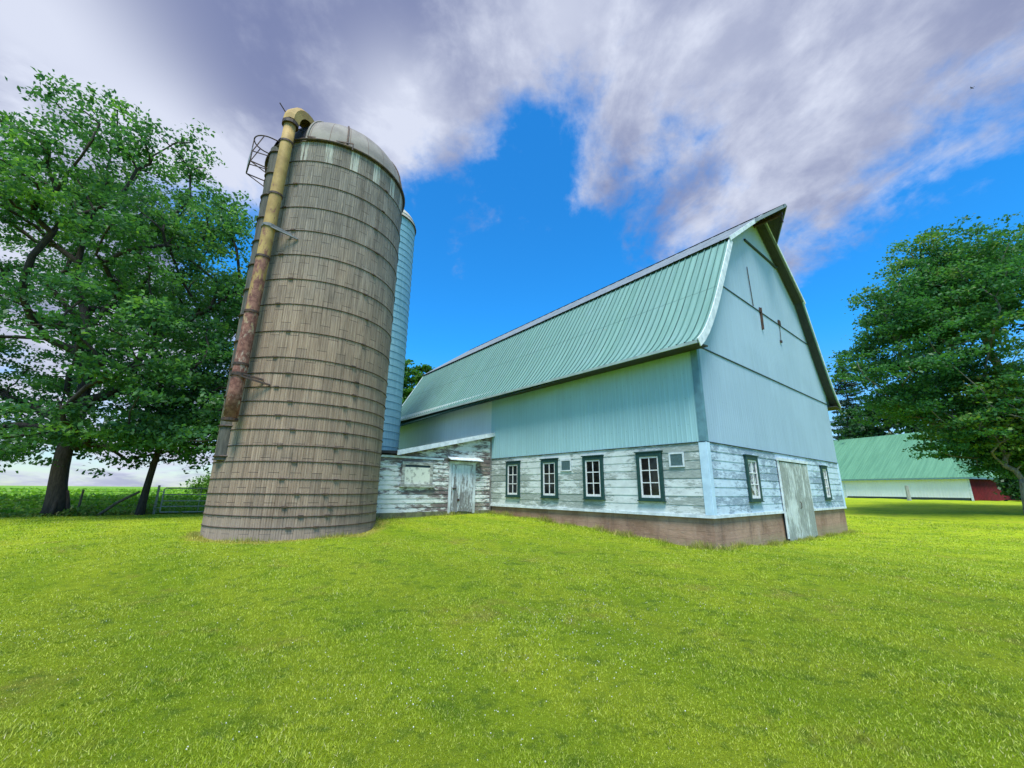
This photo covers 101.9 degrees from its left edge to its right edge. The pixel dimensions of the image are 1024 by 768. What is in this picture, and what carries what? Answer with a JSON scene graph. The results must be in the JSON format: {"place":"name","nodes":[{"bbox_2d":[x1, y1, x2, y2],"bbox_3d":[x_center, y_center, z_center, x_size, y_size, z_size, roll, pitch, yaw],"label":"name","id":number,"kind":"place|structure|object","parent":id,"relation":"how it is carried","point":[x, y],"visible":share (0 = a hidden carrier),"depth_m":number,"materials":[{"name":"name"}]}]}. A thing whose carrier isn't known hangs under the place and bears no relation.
{"place":"outdoors","nodes":[
{"label":"outdoors","id":0,"kind":"place"},
{"bbox_2d":[0,486,206,514],"bbox_3d":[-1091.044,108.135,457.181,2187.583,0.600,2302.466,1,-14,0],"label":"crop field","id":1,"kind":"structure","parent":0,"point":[69,487],"depth_m":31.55,"materials":[{"name":"green plant"}]},
{"bbox_2d":[179,472,210,493],"bbox_3d":[-28.568,10.059,40.926,6.667,3.107,6.578,1,-14,0],"label":"bush","id":2,"kind":"object","parent":1,"relation":"on","point":[204,483],"visible":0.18,"depth_m":39.05,"materials":[{"name":"green plant"}]},
{"bbox_2d":[0,486,1023,767],"bbox_3d":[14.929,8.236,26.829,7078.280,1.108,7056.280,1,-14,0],"label":"lawn","id":3,"kind":"structure","parent":0,"point":[924,512],"depth_m":4.36,"materials":[{"name":"green plant"}]},
{"bbox_2d":[76,489,84,513],"bbox_3d":[-19.580,5.445,18.782,0.130,1.303,0.095,1,-14,0],"label":"fence post","id":4,"kind":"object","parent":3,"relation":"on","point":[81,497],"visible":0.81,"depth_m":18.82,"materials":[{"name":"grey wood"}]},
{"bbox_2d":[0,491,136,508],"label":"fence wire","id":5,"kind":"object","parent":4,"relation":"attached to","point":[82,499],"visible":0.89,"depth_m":19.06,"materials":[{"name":"metal"}]},
{"bbox_2d":[0,501,204,517],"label":"fence line weeds","id":6,"kind":"object","parent":3,"relation":"on","point":[87,512],"visible":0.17,"depth_m":18.63,"materials":[{"name":"green plant"}]},
{"bbox_2d":[95,491,139,515],"bbox_3d":[-18.183,5.556,19.083,1.654,1.270,0.140,3,-15,-11],"label":"brace pole","id":7,"kind":"object","parent":3,"relation":"on","point":[114,504],"visible":0.79,"depth_m":19.06,"materials":[{"name":"grey wood"}]},
{"bbox_2d":[0,67,257,515],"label":"maple tree","id":8,"kind":"object","parent":3,"relation":"on","point":[131,301],"visible":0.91,"depth_m":19.14,"materials":[{"name":"green plant"}]},
{"bbox_2d":[94,355,231,514],"bbox_3d":[-16.396,2.759,21.491,9.229,8.378,7.051,1,-14,0],"label":"thin tree","id":9,"kind":"object","parent":3,"relation":"on","point":[142,504],"visible":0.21,"depth_m":20.01,"materials":[{"name":"green plant"}]},
{"bbox_2d":[152,485,207,513],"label":"pipe gate","id":10,"kind":"structure","parent":3,"relation":"on","point":[162,500],"depth_m":20.21,"materials":[{"name":"metal"}]},
{"bbox_2d":[200,103,404,541],"bbox_3d":[-6.901,-2.249,14.787,5.100,15.547,5.604,1,-14,0],"label":"stave silo","id":11,"kind":"object","parent":3,"relation":"on","point":[297,454],"visible":0.95,"depth_m":12.74,"materials":[{"name":"concrete"}]},
{"bbox_2d":[382,210,415,450],"bbox_3d":[-7.698,-1.736,23.107,3.616,18.450,3.618,1,-14,0],"label":"blue silo","id":12,"kind":"object","parent":3,"relation":"on","point":[393,406],"visible":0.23,"depth_m":22.66,"materials":[{"name":"metal"}]},
{"bbox_2d":[402,359,434,404],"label":"round tree","id":13,"kind":"object","parent":3,"relation":"on","point":[417,373],"visible":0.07,"depth_m":54.75,"materials":[{"name":"green plant"}]},
{"bbox_2d":[376,432,494,519],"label":"milk house","id":14,"kind":"structure","parent":3,"relation":"on","point":[439,478],"depth_m":17.18,"materials":[{"name":"grey wood"}]},
{"bbox_2d":[399,461,434,487],"bbox_3d":[-3.755,3.625,16.618,1.500,1.000,0.090,12,-18,-38],"label":"window","id":15,"kind":"structure","parent":14,"relation":"in","point":[414,474],"depth_m":16.61,"materials":[{"name":"white wood"}]},
{"bbox_2d":[450,465,472,511],"bbox_3d":[-2.111,4.477,17.799,1.070,1.959,0.105,12,-18,-38],"label":"plank door","id":16,"kind":"structure","parent":14,"relation":"in","point":[462,475],"depth_m":17.79,"materials":[{"name":"wood"}]},
{"bbox_2d":[0,536,975,767],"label":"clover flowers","id":17,"kind":"object","parent":3,"relation":"on","point":[442,645],"visible":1,"depth_m":4.29,"materials":[{"name":"plant"}]},
{"bbox_2d":[183,509,857,550],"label":"grass","id":18,"kind":"structure","parent":3,"relation":"on","point":[599,529],"depth_m":13.07,"materials":[{"name":"plant"}]},
{"bbox_2d":[398,204,847,548],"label":"gambrel barn","id":19,"kind":"structure","parent":3,"relation":"on","point":[688,396],"depth_m":15.45,"materials":[{"name":"wood"}]},
{"bbox_2d":[505,460,520,497],"bbox_3d":[0.025,4.058,17.731,0.100,1.515,0.970,12,-18,-38],"label":"window","id":20,"kind":"structure","parent":19,"relation":"in","point":[512,467],"depth_m":17.72,"materials":[{"name":"green paint"}]},
{"bbox_2d":[539,458,558,498],"bbox_3d":[1.438,3.653,16.094,0.100,1.515,0.970,12,-18,-38],"label":"window","id":21,"kind":"structure","parent":19,"relation":"in","point":[549,466],"depth_m":16.08,"materials":[{"name":"green paint"}]},
{"bbox_2d":[581,454,605,499],"bbox_3d":[2.825,3.256,14.487,0.100,1.515,0.970,12,-18,-38],"label":"window","id":22,"kind":"structure","parent":19,"relation":"in","point":[592,465],"depth_m":14.48,"materials":[{"name":"green paint"}]},
{"bbox_2d":[634,450,666,501],"bbox_3d":[4.257,2.845,12.828,0.100,1.515,0.970,12,-18,-38],"label":"window","id":23,"kind":"structure","parent":19,"relation":"in","point":[649,464],"depth_m":12.82,"materials":[{"name":"green paint"}]},
{"bbox_2d":[743,454,764,501],"bbox_3d":[7.726,3.012,13.261,1.010,1.465,0.100,12,-18,-38],"label":"window","id":24,"kind":"structure","parent":19,"relation":"in","point":[752,472],"depth_m":13.25,"materials":[{"name":"green paint"}]},
{"bbox_2d":[779,462,805,540],"bbox_3d":[10.185,4.240,15.061,1.588,2.743,0.037,12,-18,-38],"label":"door leaf","id":25,"kind":"structure","parent":19,"relation":"in","point":[796,526],"depth_m":15.01,"materials":[{"name":"grey wood"}]},
{"bbox_2d":[795,464,817,537],"bbox_3d":[11.335,4.490,15.991,1.388,2.746,0.037,12,-18,-38],"label":"door leaf","id":26,"kind":"structure","parent":19,"relation":"in","point":[809,519],"depth_m":15.97,"materials":[{"name":"grey wood"}]},
{"bbox_2d":[819,465,833,499],"bbox_3d":[13.708,4.299,18.105,0.920,1.465,0.100,12,-18,-38],"label":"window","id":27,"kind":"structure","parent":19,"relation":"in","point":[823,469],"depth_m":18.08,"materials":[{"name":"green paint"}]},
{"bbox_2d":[830,362,878,440],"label":"spruce tree","id":28,"kind":"object","parent":3,"relation":"on","point":[846,403],"visible":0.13,"depth_m":80.86,"materials":[{"name":"green plant"}]},
{"bbox_2d":[830,395,956,440],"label":"background tree","id":29,"kind":"object","parent":3,"relation":"on","point":[859,430],"visible":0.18,"depth_m":65.86,"materials":[{"name":"green plant"}]},
{"bbox_2d":[905,486,911,500],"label":"wooden post","id":30,"kind":"object","parent":3,"relation":"on","point":[908,495],"visible":0.92,"depth_m":44.76,"materials":[{"name":"white wood"}]},
{"bbox_2d":[827,212,1023,479],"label":"maple tree","id":31,"kind":"object","parent":3,"relation":"on","point":[945,292],"visible":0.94,"depth_m":25.18,"materials":[{"name":"green plant"}]},
{"bbox_2d":[834,432,1020,500],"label":"machine shed","id":32,"kind":"structure","parent":3,"relation":"on","point":[885,467],"depth_m":54.04,"materials":[{"name":"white metal"}]},
{"bbox_2d":[943,358,1023,511],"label":"young tree","id":33,"kind":"object","parent":3,"relation":"on","point":[1004,461],"visible":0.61,"depth_m":23.17,"materials":[{"name":"green plant"}]},
{"bbox_2d":[990,470,1020,500],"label":"bush","id":34,"kind":"object","parent":3,"relation":"on","point":[1008,487],"visible":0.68,"depth_m":44.48,"materials":[{"name":"green plant"}]},
{"bbox_2d":[0,0,1023,486],"label":"sky","id":35,"kind":"structure","parent":0,"point":[546,155],"materials":[{"name":"blue"}]}
]}

